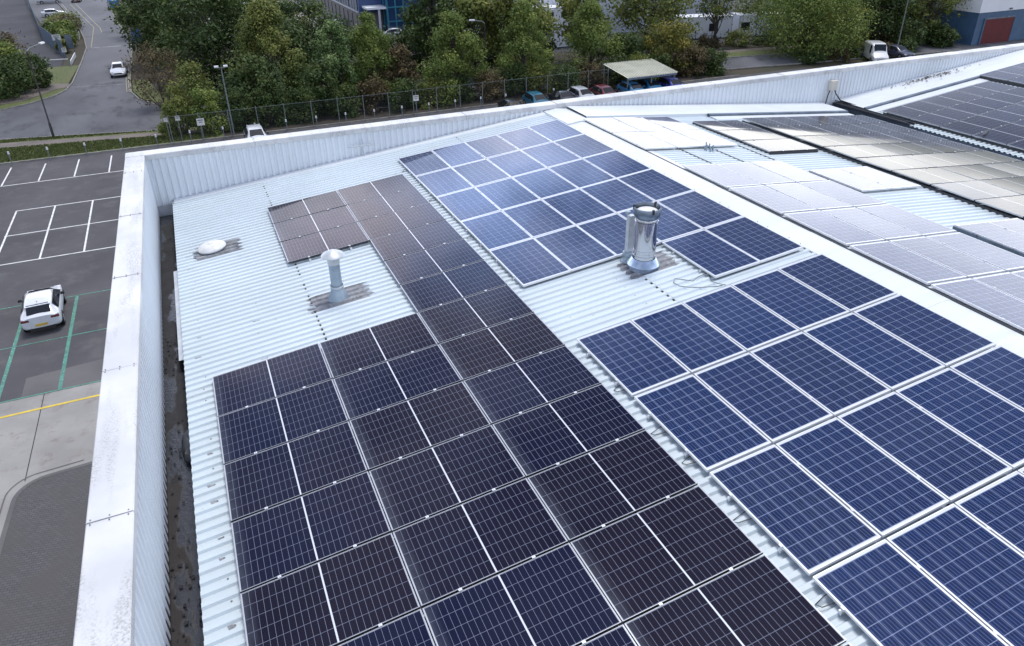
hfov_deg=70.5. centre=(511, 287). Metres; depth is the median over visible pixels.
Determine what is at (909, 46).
scrub
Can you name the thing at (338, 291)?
roof flue
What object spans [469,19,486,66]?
street lamp
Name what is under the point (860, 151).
solar panel
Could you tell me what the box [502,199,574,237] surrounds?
solar panel
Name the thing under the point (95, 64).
side road
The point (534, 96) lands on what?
parked car
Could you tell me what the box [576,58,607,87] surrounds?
scrub
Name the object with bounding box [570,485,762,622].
solar panel
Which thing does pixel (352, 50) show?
tree
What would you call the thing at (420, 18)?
tree
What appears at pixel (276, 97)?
hedge
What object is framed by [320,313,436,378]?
solar panel
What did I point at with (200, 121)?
sign post
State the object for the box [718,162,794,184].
solar panel
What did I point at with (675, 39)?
tree
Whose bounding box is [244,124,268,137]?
parked car
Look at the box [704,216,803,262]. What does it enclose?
solar panel
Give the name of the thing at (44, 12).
parked car
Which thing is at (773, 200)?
solar panel
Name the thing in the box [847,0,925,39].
tree
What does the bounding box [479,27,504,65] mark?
tree
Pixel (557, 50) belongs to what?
depot yard
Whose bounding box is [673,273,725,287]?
loose cable
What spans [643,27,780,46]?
depot fence
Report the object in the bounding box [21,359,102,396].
worn patch
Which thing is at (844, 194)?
solar panel
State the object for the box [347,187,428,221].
solar panel
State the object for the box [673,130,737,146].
solar panel
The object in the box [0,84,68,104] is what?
corner path
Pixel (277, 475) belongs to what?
solar panel
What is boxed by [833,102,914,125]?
cable tray
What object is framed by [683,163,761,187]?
solar panel
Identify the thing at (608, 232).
solar panel
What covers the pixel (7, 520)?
paving edge
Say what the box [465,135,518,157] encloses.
solar panel
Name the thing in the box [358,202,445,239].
solar panel
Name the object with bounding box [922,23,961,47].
bush
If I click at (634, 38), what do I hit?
tree
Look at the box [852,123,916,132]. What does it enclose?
solar panel
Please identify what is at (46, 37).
palisade fence
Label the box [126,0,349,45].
forecourt
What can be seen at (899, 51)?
parked car
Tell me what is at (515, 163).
solar panel
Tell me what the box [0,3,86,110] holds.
kerb
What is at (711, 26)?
window
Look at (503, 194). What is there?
solar panel
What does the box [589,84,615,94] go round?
parked car
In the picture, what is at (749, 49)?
footpath
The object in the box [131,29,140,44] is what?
information sign
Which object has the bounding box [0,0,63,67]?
compound yard
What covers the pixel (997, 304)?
solar panel
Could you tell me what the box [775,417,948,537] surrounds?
solar panel
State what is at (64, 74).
corner verge
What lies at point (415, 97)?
sign post
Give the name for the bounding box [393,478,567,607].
solar panel
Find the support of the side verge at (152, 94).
on the side bed at (141, 71)
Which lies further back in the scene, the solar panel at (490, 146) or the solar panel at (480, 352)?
the solar panel at (490, 146)
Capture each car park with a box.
[0,68,806,402]
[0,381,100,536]
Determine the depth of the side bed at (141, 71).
93.13 m
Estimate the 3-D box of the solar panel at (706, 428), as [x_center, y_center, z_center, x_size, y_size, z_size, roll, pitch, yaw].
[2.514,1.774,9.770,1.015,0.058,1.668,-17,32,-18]
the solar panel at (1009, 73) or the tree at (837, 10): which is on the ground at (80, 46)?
the tree at (837, 10)
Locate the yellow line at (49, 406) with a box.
[0,394,99,417]
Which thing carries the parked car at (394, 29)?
on the ground at (80, 46)
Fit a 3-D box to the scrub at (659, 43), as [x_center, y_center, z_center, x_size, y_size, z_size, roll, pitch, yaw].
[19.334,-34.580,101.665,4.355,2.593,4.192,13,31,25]
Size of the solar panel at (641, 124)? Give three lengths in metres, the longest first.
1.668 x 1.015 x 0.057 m
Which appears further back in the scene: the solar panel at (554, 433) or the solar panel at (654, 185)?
the solar panel at (654, 185)
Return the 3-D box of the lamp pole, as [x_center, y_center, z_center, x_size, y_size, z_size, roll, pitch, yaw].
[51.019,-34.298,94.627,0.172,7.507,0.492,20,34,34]
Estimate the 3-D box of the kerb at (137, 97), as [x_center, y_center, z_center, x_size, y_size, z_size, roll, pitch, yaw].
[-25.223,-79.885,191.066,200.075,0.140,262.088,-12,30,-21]
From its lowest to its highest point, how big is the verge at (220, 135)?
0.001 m
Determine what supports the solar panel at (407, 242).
on the mounting rail
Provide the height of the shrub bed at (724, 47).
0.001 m
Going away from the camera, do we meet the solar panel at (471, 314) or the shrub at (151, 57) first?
the solar panel at (471, 314)
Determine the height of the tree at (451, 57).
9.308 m
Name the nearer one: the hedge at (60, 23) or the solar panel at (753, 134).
the solar panel at (753, 134)
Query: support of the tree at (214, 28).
on the ground at (80, 46)
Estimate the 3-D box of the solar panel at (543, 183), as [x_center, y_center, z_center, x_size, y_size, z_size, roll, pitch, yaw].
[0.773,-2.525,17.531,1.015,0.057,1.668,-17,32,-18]
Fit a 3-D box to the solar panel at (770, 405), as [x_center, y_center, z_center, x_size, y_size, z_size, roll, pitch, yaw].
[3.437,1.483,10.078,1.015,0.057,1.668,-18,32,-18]
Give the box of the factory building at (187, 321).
[73,43,1023,645]
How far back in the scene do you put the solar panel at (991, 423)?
9.34 m
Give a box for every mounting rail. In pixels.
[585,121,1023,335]
[678,148,967,278]
[692,122,769,153]
[738,145,774,159]
[742,120,1021,219]
[770,150,817,154]
[810,172,862,192]
[838,609,844,615]
[883,112,1023,152]
[952,226,1023,256]
[980,76,1023,87]
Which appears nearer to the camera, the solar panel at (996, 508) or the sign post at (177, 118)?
the solar panel at (996, 508)
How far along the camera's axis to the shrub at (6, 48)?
83.92 m
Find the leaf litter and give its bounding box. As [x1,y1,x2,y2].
[881,66,964,89]
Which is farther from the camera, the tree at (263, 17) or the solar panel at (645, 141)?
the tree at (263, 17)
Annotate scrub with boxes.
[321,80,366,117]
[346,72,390,113]
[380,77,425,112]
[414,75,453,109]
[440,74,476,103]
[470,67,508,100]
[494,58,531,95]
[519,62,553,93]
[548,62,584,89]
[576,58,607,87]
[594,52,626,87]
[622,51,658,80]
[638,35,661,50]
[648,52,678,79]
[667,53,694,76]
[688,49,727,76]
[693,33,723,48]
[721,27,752,47]
[748,31,782,46]
[798,50,828,64]
[824,47,852,61]
[850,45,868,60]
[862,30,894,41]
[896,38,917,52]
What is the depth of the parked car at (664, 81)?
78.52 m
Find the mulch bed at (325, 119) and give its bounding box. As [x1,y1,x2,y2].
[223,71,735,135]
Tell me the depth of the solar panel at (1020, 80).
27.11 m
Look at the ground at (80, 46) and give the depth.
92.44 m
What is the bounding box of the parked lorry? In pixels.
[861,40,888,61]
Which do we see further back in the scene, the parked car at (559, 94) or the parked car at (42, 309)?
the parked car at (559, 94)
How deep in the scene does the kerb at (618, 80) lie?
90.37 m
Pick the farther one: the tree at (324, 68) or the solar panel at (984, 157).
the tree at (324, 68)
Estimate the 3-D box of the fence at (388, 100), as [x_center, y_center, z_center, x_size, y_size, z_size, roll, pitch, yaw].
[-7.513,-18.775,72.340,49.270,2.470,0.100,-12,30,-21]
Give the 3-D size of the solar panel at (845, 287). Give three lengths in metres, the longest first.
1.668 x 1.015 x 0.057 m
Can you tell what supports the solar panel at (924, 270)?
on the factory building at (187, 321)
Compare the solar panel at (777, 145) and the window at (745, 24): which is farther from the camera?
the window at (745, 24)
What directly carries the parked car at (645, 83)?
on the car park at (74, 274)
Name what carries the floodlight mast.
on the mulch bed at (325, 119)
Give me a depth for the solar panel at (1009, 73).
27.95 m
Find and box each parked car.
[18,285,66,332]
[36,0,61,3]
[41,9,65,16]
[176,74,215,88]
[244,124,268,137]
[383,27,401,36]
[497,96,521,106]
[522,90,548,103]
[547,90,574,100]
[567,85,593,97]
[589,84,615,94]
[616,80,644,91]
[635,78,661,88]
[656,76,683,86]
[887,44,914,57]
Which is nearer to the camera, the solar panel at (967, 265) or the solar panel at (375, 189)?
the solar panel at (967, 265)
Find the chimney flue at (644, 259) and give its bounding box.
[627,201,661,273]
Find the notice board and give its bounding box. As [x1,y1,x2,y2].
[63,34,75,52]
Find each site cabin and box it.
[533,5,567,27]
[543,27,571,47]
[674,14,732,38]
[731,12,789,36]
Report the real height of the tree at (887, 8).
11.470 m
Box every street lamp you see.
[26,42,54,136]
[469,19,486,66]
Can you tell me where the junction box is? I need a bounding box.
[825,80,861,107]
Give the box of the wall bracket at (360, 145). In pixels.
[349,139,373,153]
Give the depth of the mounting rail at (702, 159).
18.82 m
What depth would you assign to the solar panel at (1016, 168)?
19.93 m
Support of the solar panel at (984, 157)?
on the factory building at (187, 321)
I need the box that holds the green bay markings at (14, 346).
[0,289,110,402]
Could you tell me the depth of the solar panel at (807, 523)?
8.29 m
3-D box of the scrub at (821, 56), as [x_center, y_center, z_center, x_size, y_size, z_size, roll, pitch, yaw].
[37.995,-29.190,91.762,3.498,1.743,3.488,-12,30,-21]
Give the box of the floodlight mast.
[214,65,234,134]
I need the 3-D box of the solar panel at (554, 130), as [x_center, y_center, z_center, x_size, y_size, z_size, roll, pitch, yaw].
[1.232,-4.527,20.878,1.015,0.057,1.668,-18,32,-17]
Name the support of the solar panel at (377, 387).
on the mounting rail
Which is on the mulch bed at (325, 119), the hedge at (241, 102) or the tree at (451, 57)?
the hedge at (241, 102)
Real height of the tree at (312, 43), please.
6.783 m
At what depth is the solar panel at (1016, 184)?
18.27 m
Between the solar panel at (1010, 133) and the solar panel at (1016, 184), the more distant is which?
the solar panel at (1010, 133)
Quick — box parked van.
[106,0,119,7]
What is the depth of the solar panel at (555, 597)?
7.55 m
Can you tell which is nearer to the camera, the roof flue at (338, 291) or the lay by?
the roof flue at (338, 291)
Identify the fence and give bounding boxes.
[27,0,65,57]
[167,65,640,143]
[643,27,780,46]
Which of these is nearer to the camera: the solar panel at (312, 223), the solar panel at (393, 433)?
the solar panel at (393, 433)
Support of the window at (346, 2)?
in the office building at (385, 12)
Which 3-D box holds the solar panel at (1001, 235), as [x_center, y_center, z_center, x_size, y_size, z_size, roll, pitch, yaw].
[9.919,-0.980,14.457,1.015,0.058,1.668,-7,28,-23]
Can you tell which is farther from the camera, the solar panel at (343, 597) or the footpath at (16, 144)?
the footpath at (16, 144)
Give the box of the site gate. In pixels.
[48,52,75,65]
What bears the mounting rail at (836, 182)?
on the factory building at (187, 321)
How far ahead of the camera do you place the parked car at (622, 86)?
77.08 m
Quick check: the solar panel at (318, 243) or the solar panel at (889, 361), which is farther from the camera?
the solar panel at (318, 243)
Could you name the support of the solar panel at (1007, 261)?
on the factory building at (187, 321)
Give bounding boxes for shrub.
[0,30,35,56]
[0,36,28,82]
[0,46,56,90]
[0,53,46,100]
[121,40,188,110]
[159,58,218,112]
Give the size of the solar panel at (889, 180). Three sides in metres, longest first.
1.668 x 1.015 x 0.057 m
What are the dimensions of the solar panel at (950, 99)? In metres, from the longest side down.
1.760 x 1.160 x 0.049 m
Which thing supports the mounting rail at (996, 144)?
on the factory building at (187, 321)
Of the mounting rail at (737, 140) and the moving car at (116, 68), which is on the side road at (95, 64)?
the moving car at (116, 68)
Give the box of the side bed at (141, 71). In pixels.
[124,20,223,102]
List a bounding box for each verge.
[0,65,78,108]
[1,125,223,162]
[132,80,167,102]
[319,41,919,87]
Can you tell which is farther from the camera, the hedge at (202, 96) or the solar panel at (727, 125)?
the hedge at (202, 96)
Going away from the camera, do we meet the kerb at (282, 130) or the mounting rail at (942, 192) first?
the mounting rail at (942, 192)
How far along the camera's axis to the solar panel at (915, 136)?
22.68 m
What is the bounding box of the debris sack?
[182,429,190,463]
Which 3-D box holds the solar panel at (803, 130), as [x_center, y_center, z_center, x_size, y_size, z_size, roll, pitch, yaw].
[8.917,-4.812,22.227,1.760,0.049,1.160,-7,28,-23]
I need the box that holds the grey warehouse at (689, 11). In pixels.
[576,0,730,36]
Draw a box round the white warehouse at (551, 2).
[426,0,558,32]
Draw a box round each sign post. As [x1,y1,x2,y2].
[51,33,60,40]
[164,115,170,141]
[175,113,182,140]
[196,115,204,140]
[413,93,418,115]
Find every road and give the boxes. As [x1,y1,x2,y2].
[0,39,1023,138]
[59,0,130,82]
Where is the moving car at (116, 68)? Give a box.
[108,61,127,77]
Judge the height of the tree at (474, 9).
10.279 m
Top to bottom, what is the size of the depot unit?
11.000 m
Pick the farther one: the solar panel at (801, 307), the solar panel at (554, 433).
the solar panel at (801, 307)
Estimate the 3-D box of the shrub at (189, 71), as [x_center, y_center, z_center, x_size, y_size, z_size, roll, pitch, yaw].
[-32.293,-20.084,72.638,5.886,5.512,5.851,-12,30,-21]
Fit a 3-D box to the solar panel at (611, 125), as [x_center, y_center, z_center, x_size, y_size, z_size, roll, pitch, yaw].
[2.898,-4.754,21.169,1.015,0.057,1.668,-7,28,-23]
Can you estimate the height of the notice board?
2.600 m
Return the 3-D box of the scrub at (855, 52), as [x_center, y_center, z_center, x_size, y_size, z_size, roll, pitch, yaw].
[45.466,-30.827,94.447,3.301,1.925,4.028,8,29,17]
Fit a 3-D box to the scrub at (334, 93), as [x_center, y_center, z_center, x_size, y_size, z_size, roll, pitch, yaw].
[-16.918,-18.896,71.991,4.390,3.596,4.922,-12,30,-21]
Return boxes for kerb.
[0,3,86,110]
[0,47,985,139]
[0,75,738,164]
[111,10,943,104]
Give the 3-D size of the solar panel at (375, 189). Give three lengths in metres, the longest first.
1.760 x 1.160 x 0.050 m
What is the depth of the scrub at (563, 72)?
79.79 m
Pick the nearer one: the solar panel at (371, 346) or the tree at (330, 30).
the solar panel at (371, 346)
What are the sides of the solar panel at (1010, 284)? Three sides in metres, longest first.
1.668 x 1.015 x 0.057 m
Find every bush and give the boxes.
[671,41,712,76]
[700,44,731,75]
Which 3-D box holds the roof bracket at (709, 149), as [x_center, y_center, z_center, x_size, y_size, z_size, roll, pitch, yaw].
[5.313,-3.794,19.524,0.397,0.216,0.473,14,31,25]
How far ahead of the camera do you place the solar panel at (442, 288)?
13.63 m
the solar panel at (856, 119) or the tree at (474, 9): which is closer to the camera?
the solar panel at (856, 119)
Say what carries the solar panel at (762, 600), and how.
on the mounting rail
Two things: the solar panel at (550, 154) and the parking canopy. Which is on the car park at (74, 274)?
the parking canopy
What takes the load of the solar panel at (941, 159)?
on the factory building at (187, 321)
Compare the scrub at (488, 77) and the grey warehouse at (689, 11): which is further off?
the grey warehouse at (689, 11)
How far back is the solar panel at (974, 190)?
17.50 m
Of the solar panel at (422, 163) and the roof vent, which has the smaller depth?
the roof vent
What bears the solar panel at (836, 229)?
on the factory building at (187, 321)
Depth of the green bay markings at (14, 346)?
34.27 m
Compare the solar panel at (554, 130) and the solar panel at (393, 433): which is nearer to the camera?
the solar panel at (393, 433)
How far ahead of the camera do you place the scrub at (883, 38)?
105.03 m
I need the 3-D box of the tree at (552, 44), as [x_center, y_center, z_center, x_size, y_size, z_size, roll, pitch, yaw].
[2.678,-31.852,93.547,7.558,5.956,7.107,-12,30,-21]
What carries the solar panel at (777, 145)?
on the mounting rail at (737, 140)
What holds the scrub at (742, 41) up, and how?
on the shrub bed at (724, 47)
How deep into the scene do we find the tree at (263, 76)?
68.88 m
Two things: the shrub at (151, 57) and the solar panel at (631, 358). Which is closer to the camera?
the solar panel at (631, 358)
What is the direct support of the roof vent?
on the factory building at (187, 321)
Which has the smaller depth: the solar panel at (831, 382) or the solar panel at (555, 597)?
the solar panel at (555, 597)
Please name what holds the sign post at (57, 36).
on the ground at (80, 46)
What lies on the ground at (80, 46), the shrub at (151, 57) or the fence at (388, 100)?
the shrub at (151, 57)
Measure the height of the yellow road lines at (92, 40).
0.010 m
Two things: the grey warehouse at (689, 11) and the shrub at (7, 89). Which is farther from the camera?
the grey warehouse at (689, 11)
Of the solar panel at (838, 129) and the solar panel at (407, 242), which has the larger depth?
the solar panel at (838, 129)
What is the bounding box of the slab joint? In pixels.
[25,394,44,480]
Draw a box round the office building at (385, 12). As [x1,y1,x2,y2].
[305,0,423,29]
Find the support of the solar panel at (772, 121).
on the mounting rail at (942, 192)
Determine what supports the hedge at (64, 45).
on the ground at (80, 46)
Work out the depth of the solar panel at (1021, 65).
28.62 m
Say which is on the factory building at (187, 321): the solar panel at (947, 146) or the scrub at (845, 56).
the solar panel at (947, 146)
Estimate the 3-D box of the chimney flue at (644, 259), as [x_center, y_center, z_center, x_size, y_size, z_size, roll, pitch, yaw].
[2.462,-0.931,13.373,0.616,1.245,0.616,-12,30,-21]
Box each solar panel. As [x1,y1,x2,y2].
[212,343,331,416]
[217,379,347,464]
[223,421,366,522]
[231,471,390,592]
[240,533,420,645]
[267,191,345,223]
[273,206,356,241]
[280,222,368,263]
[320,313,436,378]
[333,344,461,420]
[337,174,414,204]
[338,609,434,645]
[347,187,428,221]
[350,381,490,470]
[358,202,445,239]
[369,425,524,531]
[370,220,463,260]
[384,239,483,284]
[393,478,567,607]
[398,150,449,176]
[400,260,506,312]
[415,167,472,197]
[418,284,533,343]
[422,543,621,645]
[431,142,485,166]
[436,187,500,221]
[439,312,564,380]
[451,159,510,186]
[460,211,532,250]
[463,345,600,424]
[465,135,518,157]
[475,177,539,210]
[486,150,546,176]
[489,238,570,286]
[492,384,644,477]
[496,127,551,149]
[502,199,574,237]
[512,168,578,198]
[521,142,581,167]
[527,430,697,541]
[528,119,583,141]
[534,225,616,271]
[541,189,615,224]
[548,159,614,188]
[553,134,614,158]
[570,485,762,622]
[576,213,660,256]
[577,320,689,396]
[580,178,654,212]
[580,625,636,645]
[583,118,640,132]
[583,150,651,177]
[612,117,670,131]
[612,132,676,149]
[617,169,692,201]
[617,202,702,242]
[624,554,845,645]
[631,303,746,373]
[634,374,770,471]
[642,116,699,130]
[644,131,705,147]
[657,190,742,228]
[662,229,759,277]
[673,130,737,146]
[682,285,799,351]
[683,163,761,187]
[693,120,760,130]
[694,352,832,443]
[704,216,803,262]
[709,444,880,575]
[717,129,788,140]
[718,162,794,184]
[729,185,817,213]
[731,269,849,331]
[742,139,817,151]
[743,117,807,126]
[750,160,827,182]
[750,332,890,416]
[765,183,852,210]
[767,125,835,136]
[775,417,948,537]
[778,253,896,312]
[783,210,884,245]
[787,116,849,124]
[794,134,865,146]
[799,180,885,206]
[803,313,944,390]
[809,168,891,191]
[811,124,878,134]
[812,539,1007,645]
[821,207,921,240]
[824,144,899,158]
[827,115,887,123]
[837,392,1011,502]
[839,133,909,143]
[839,166,920,188]
[849,241,966,284]
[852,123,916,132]
[853,294,996,366]
[856,155,936,170]
[856,204,955,235]
[869,142,943,154]
[882,131,949,141]
[883,101,946,118]
[886,504,1023,645]
[889,236,1005,277]
[892,167,975,184]
[895,368,1023,469]
[903,153,980,166]
[911,108,975,126]
[911,141,982,152]
[920,91,981,107]
[926,232,1023,271]
[931,180,1021,200]
[931,278,1023,331]
[939,164,1021,179]
[940,115,1009,135]
[948,97,1013,114]
[948,150,1020,163]
[950,345,1023,410]
[954,471,1023,555]
[955,81,1015,96]
[955,221,1023,252]
[972,123,1023,144]
[972,272,1023,301]
[975,195,1023,217]
[980,66,1023,80]
[980,104,1023,122]
[980,177,1023,194]
[983,161,1023,176]
[986,87,1023,103]
[987,218,1023,234]
[1007,139,1023,149]
[1008,76,1023,83]
[1010,270,1023,277]
[1012,119,1023,125]
[1013,62,1023,67]
[1018,467,1023,474]
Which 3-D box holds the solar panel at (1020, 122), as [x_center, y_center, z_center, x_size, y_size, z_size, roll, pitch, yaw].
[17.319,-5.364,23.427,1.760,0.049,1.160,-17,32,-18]
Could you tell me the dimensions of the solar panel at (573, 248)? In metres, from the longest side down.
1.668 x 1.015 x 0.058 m
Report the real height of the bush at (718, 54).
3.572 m
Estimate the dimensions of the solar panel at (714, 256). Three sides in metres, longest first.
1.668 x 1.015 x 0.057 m
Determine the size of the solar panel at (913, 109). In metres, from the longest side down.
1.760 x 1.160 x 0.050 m
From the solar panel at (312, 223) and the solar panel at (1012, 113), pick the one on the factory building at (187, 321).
the solar panel at (1012, 113)
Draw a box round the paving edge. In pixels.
[0,459,91,553]
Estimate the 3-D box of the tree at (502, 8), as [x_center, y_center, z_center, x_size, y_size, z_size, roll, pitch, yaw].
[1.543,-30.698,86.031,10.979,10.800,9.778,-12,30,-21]
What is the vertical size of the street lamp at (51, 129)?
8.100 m
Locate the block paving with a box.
[0,464,91,645]
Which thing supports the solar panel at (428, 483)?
on the mounting rail
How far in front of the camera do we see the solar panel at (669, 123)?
21.92 m
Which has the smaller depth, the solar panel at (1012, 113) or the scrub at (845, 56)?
the solar panel at (1012, 113)
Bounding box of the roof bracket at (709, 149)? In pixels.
[702,142,717,151]
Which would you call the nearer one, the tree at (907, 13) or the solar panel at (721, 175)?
the solar panel at (721, 175)
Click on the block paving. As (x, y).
(41, 554)
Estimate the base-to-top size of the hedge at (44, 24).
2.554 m
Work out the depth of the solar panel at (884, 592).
7.16 m
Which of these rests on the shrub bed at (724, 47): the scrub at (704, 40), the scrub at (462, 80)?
the scrub at (704, 40)
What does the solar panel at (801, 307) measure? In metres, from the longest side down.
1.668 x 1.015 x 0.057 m
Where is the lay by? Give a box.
[26,0,78,38]
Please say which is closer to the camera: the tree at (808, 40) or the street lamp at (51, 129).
the street lamp at (51, 129)
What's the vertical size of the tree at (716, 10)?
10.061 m
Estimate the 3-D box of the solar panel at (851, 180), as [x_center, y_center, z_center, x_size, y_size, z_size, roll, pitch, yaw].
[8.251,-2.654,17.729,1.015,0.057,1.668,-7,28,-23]
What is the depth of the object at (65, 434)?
28.79 m
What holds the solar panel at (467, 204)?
on the mounting rail
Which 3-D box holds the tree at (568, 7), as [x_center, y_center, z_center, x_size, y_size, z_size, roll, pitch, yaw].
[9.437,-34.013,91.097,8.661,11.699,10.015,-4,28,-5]
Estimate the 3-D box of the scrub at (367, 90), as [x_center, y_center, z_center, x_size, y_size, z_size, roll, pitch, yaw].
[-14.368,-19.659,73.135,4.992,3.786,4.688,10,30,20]
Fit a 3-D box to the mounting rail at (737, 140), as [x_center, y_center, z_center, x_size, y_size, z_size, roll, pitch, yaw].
[6.316,-4.381,21.104,0.040,0.050,3.450,-12,30,-21]
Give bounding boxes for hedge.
[39,20,53,36]
[41,6,84,26]
[43,17,81,37]
[49,13,84,30]
[54,26,79,45]
[54,39,68,53]
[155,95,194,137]
[184,83,235,135]
[217,86,261,131]
[247,82,294,128]
[286,81,323,124]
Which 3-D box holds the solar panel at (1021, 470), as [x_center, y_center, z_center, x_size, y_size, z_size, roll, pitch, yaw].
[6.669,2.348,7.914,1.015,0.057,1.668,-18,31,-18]
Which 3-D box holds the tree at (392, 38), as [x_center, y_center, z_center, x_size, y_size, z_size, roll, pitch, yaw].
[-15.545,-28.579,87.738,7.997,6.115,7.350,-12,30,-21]
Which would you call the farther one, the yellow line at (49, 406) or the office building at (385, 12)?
the office building at (385, 12)
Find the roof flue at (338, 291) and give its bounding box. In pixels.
[321,249,348,302]
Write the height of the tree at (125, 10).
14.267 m
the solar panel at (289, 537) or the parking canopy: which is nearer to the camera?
the solar panel at (289, 537)
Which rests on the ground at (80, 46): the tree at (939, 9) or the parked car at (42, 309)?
the tree at (939, 9)
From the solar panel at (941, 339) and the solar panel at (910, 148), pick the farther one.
the solar panel at (910, 148)
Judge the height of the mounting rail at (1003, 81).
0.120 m
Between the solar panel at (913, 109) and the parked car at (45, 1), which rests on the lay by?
the parked car at (45, 1)
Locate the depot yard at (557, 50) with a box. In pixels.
[312,0,820,65]
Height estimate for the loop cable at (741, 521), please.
0.083 m
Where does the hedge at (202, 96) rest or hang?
on the ground at (80, 46)
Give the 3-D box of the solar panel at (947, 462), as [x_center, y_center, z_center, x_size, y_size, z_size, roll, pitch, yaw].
[5.053,1.916,8.996,1.015,0.057,1.668,-18,32,-18]
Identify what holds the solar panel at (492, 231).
on the mounting rail
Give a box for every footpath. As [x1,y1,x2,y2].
[0,128,222,147]
[312,40,891,86]
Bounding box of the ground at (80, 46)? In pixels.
[0,0,953,401]
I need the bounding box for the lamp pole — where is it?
[898,0,908,43]
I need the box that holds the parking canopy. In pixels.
[602,58,676,87]
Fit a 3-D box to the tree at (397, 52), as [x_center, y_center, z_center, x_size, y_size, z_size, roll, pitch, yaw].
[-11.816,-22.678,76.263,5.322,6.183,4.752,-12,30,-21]
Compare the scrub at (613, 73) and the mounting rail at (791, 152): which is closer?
the mounting rail at (791, 152)
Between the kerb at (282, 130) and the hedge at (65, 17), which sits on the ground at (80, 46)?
the hedge at (65, 17)
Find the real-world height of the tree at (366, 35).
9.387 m
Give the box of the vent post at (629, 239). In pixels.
[620,210,634,263]
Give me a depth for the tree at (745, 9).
109.04 m
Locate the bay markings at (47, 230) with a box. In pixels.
[0,155,123,265]
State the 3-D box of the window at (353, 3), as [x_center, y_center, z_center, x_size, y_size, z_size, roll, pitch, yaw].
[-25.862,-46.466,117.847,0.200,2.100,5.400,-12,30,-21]
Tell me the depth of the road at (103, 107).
75.94 m
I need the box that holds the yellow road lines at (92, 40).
[70,3,129,89]
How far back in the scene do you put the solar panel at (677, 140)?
20.10 m
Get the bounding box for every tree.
[95,0,221,65]
[118,0,172,35]
[138,0,287,90]
[202,0,293,45]
[206,50,292,121]
[216,9,315,86]
[222,0,312,94]
[247,0,314,31]
[277,0,351,71]
[280,29,320,85]
[291,55,346,116]
[308,19,373,107]
[308,22,373,77]
[338,9,406,96]
[358,26,411,75]
[380,42,422,101]
[390,25,431,71]
[397,0,458,76]
[411,7,490,107]
[437,0,505,73]
[458,21,484,66]
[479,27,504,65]
[481,0,564,60]
[491,0,567,91]
[517,27,560,61]
[543,0,630,74]
[553,0,620,62]
[596,29,649,78]
[604,0,703,53]
[643,17,699,70]
[694,0,752,46]
[729,0,786,36]
[732,0,886,62]
[817,0,867,35]
[823,1,870,49]
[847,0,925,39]
[866,0,902,26]
[873,0,938,34]
[884,15,930,49]
[893,0,971,41]
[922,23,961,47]
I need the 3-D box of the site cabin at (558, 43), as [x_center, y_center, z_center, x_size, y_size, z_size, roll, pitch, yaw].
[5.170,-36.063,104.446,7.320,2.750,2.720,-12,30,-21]
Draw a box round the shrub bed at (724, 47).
[305,35,881,80]
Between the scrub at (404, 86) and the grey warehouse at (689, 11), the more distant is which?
the grey warehouse at (689, 11)
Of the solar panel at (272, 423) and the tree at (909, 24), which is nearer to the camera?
the solar panel at (272, 423)
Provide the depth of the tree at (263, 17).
71.51 m
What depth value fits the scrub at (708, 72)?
86.01 m
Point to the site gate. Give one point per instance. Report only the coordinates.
(71, 61)
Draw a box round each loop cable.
[733,511,751,522]
[815,594,834,607]
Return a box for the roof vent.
[197,240,225,254]
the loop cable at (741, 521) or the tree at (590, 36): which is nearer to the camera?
the loop cable at (741, 521)
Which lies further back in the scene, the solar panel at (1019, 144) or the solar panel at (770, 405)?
the solar panel at (1019, 144)
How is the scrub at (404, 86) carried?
on the mulch bed at (325, 119)
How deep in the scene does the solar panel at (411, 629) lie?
7.45 m
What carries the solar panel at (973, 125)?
on the mounting rail at (996, 144)
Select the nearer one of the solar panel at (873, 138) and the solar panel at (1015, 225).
the solar panel at (1015, 225)
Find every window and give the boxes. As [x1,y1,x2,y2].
[341,0,348,5]
[349,0,357,10]
[708,23,717,31]
[741,22,749,29]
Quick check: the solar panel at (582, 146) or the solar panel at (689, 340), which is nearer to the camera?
the solar panel at (689, 340)
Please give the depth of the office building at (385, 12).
115.79 m
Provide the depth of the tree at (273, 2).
101.86 m
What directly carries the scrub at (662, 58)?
on the mulch bed at (325, 119)
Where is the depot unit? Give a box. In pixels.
[861,0,1023,44]
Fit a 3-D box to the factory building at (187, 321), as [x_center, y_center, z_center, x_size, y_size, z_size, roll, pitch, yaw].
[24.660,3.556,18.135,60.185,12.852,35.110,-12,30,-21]
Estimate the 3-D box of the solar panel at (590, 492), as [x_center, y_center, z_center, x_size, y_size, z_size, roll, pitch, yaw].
[1.228,2.399,8.957,1.760,0.050,1.160,-18,31,-18]
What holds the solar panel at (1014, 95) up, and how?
on the factory building at (187, 321)
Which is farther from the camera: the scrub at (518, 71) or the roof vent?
the scrub at (518, 71)
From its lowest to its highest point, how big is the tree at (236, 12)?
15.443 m
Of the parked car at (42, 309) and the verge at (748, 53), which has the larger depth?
the verge at (748, 53)
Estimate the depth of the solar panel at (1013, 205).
16.59 m

